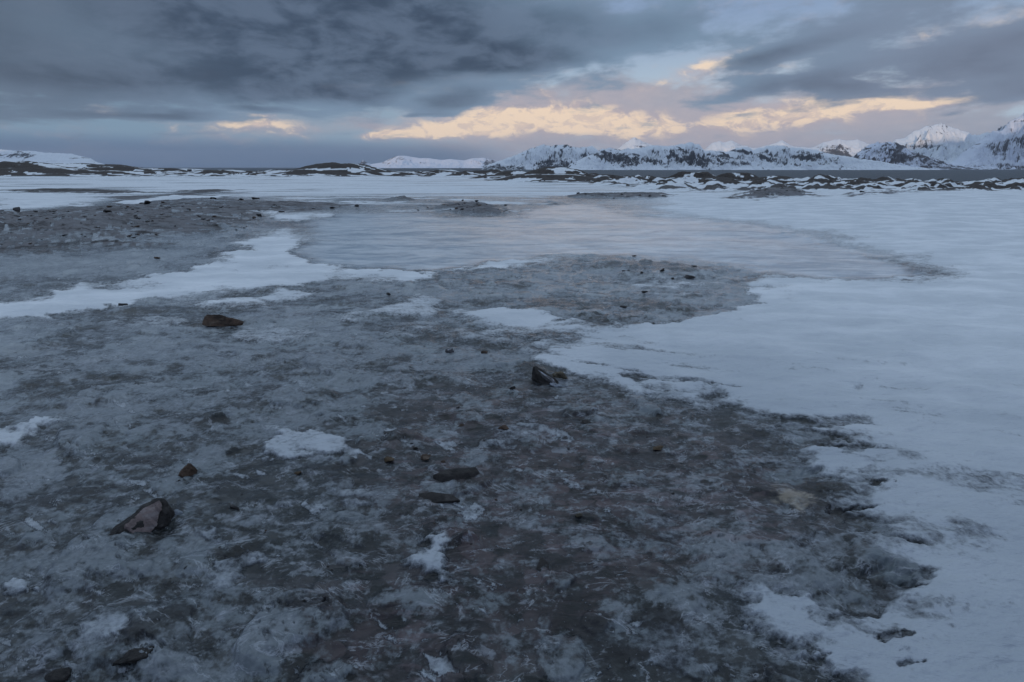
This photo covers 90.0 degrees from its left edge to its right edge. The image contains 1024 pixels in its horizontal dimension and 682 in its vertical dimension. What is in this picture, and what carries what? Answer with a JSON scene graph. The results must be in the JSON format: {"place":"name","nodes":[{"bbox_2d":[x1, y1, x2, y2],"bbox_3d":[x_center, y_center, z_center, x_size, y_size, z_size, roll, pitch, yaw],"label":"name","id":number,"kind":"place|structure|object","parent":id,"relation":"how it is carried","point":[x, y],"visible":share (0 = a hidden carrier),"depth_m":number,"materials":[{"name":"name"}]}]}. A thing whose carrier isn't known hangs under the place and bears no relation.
{"place":"outdoors","nodes":[
{"label":"outdoors","id":0,"kind":"place"},
{"bbox_2d":[0,149,101,163],"bbox_3d":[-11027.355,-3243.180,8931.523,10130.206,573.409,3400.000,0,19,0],"label":"mountain","id":1,"kind":"structure","parent":0,"point":[31,156],"depth_m":8675.58,"materials":[{"name":"white snow"}]},
{"bbox_2d":[360,156,495,167],"bbox_3d":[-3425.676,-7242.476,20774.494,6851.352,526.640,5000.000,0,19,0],"label":"mountain","id":2,"kind":"structure","parent":0,"point":[403,162],"depth_m":20095.91,"materials":[{"name":"white snow"}]},
{"bbox_2d":[0,161,1023,681],"bbox_3d":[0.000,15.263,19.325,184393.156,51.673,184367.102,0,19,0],"label":"ground","id":3,"kind":"structure","parent":0,"point":[834,365],"depth_m":3.12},
{"bbox_2d":[44,667,70,681],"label":"rock","id":4,"kind":"object","parent":3,"relation":"on","point":[60,675],"visible":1,"depth_m":1.57,"materials":[{"name":"stone"}]},
{"bbox_2d":[112,646,153,665],"bbox_3d":[-1.202,1.002,1.627,0.112,0.036,0.059,-6,20,-18],"label":"rock","id":5,"kind":"object","parent":3,"relation":"on","point":[133,655],"visible":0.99,"depth_m":1.61,"materials":[{"name":"stone"}]},
{"bbox_2d":[109,498,182,534],"bbox_3d":[-1.606,0.790,2.242,0.278,0.158,0.151,-11,22,-30],"label":"rock","id":6,"kind":"object","parent":3,"relation":"on","point":[156,514],"visible":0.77,"depth_m":2.22,"materials":[{"name":"stone"}]},
{"bbox_2d":[178,463,197,476],"bbox_3d":[-1.682,0.679,2.642,0.103,0.088,0.072,-6,20,-16],"label":"rock","id":7,"kind":"object","parent":3,"relation":"on","point":[189,469],"visible":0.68,"depth_m":2.63,"materials":[{"name":"brown stone"}]},
{"bbox_2d":[202,314,242,326],"bbox_3d":[-2.874,-0.199,5.083,0.394,0.110,0.103,0,19,0],"label":"rock","id":8,"kind":"object","parent":3,"relation":"on","point":[218,320],"visible":1,"depth_m":5.08,"materials":[{"name":"brown stone"}]},
{"bbox_2d":[384,456,393,461],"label":"stone","id":9,"kind":"object","parent":3,"relation":"on","point":[387,458],"visible":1,"depth_m":2.74,"materials":[{"name":"brown stone"}]},
{"bbox_2d":[421,454,430,460],"bbox_3d":[-0.473,0.634,2.794,0.056,0.019,0.048,4,19,11],"label":"stone","id":10,"kind":"object","parent":3,"relation":"on","point":[425,457],"visible":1,"depth_m":2.79,"materials":[{"name":"stone"}]},
{"bbox_2d":[418,492,459,502],"bbox_3d":[-0.346,0.749,2.427,0.204,0.032,0.064,1,19,4],"label":"slab","id":11,"kind":"object","parent":3,"relation":"on","point":[434,497],"depth_m":2.43,"materials":[{"name":"stone"}]},
{"bbox_2d":[445,348,453,352],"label":"rock","id":12,"kind":"object","parent":3,"relation":"on","point":[448,350],"visible":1,"depth_m":4.36,"materials":[{"name":"stone"}]},
{"bbox_2d":[433,467,479,481],"bbox_3d":[-0.280,0.680,2.588,0.236,0.048,0.072,-1,19,-3],"label":"slab","id":13,"kind":"object","parent":3,"relation":"on","point":[450,474],"depth_m":2.58,"materials":[{"name":"stone"}]},
{"bbox_2d":[498,425,508,428],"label":"stone","id":14,"kind":"object","parent":3,"relation":"on","point":[503,427],"visible":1,"depth_m":3.08,"materials":[{"name":"stone"}]},
{"bbox_2d":[536,557,548,570],"bbox_3d":[0.127,0.889,2.030,0.048,0.016,0.076,6,20,18],"label":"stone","id":15,"kind":"object","parent":3,"relation":"on","point":[542,562],"visible":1,"depth_m":2.03,"materials":[{"name":"grey stone"}]},
{"bbox_2d":[532,366,566,386],"bbox_3d":[0.268,0.270,3.739,0.280,0.124,0.084,12,22,32],"label":"jagged rock","id":16,"kind":"object","parent":3,"relation":"on","point":[540,376],"visible":0.98,"depth_m":3.74,"materials":[{"name":"stone"}]},
{"bbox_2d":[552,371,567,378],"bbox_3d":[0.353,0.251,3.777,0.118,0.052,0.073,2,19,5],"label":"rock","id":17,"kind":"object","parent":3,"relation":"on","point":[560,374],"visible":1,"depth_m":3.75,"materials":[{"name":"stone"}]},
{"bbox_2d":[580,420,590,423],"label":"stone","id":18,"kind":"object","parent":3,"relation":"on","point":[585,421],"visible":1,"depth_m":3.14,"materials":[{"name":"grey stone"}]},
{"bbox_2d":[653,445,663,449],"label":"stone","id":19,"kind":"object","parent":3,"relation":"on","point":[660,447],"visible":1,"depth_m":2.86,"materials":[{"name":"stone"}]},
{"bbox_2d":[0,0,1023,167],"label":"sky","id":20,"kind":"structure","parent":0,"point":[137,83],"materials":[{"name":"grey"}]},
{"bbox_2d":[482,144,597,169],"bbox_3d":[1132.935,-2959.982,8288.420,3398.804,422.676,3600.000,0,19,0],"label":"mountain","id":21,"kind":"structure","parent":0,"point":[543,156],"depth_m":7861.81,"materials":[{"name":"white snow"}]},
{"bbox_2d":[176,168,1023,181],"bbox_3d":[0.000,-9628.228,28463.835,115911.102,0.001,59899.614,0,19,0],"label":"sea","id":22,"kind":"structure","parent":0,"point":[960,175],"depth_m":3084.03,"materials":[{"name":"liquid"}]},
{"bbox_2d":[617,137,650,149],"bbox_3d":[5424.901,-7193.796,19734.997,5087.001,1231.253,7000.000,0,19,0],"label":"mountain","id":23,"kind":"structure","parent":0,"point":[633,143],"depth_m":19363.63,"materials":[{"name":"white snow"}]},
{"bbox_2d":[568,142,939,169],"bbox_3d":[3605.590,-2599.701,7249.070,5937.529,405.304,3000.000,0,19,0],"label":"mountain","id":24,"kind":"structure","parent":0,"point":[689,156],"depth_m":6741.97,"materials":[{"name":"white snow"}]},
{"bbox_2d":[705,139,869,156],"bbox_3d":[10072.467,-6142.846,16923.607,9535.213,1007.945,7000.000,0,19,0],"label":"mountain","id":25,"kind":"structure","parent":0,"point":[849,148],"depth_m":16517.77,"materials":[{"name":"white snow"}]},
{"bbox_2d":[852,142,984,169],"bbox_3d":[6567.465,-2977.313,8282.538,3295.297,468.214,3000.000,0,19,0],"label":"mountain","id":26,"kind":"structure","parent":0,"point":[894,153],"depth_m":7816.90,"materials":[{"name":"white snow"}]},
{"bbox_2d":[892,123,989,162],"bbox_3d":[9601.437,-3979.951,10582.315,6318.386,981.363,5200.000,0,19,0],"label":"mountain","id":27,"kind":"structure","parent":0,"point":[943,142],"depth_m":10093.20,"materials":[{"name":"white snow"}]},
{"bbox_2d":[950,113,1023,169],"bbox_3d":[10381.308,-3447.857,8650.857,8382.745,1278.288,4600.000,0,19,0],"label":"mountain","id":28,"kind":"structure","parent":0,"point":[1001,148],"depth_m":8184.22,"materials":[{"name":"white snow"}]}
]}

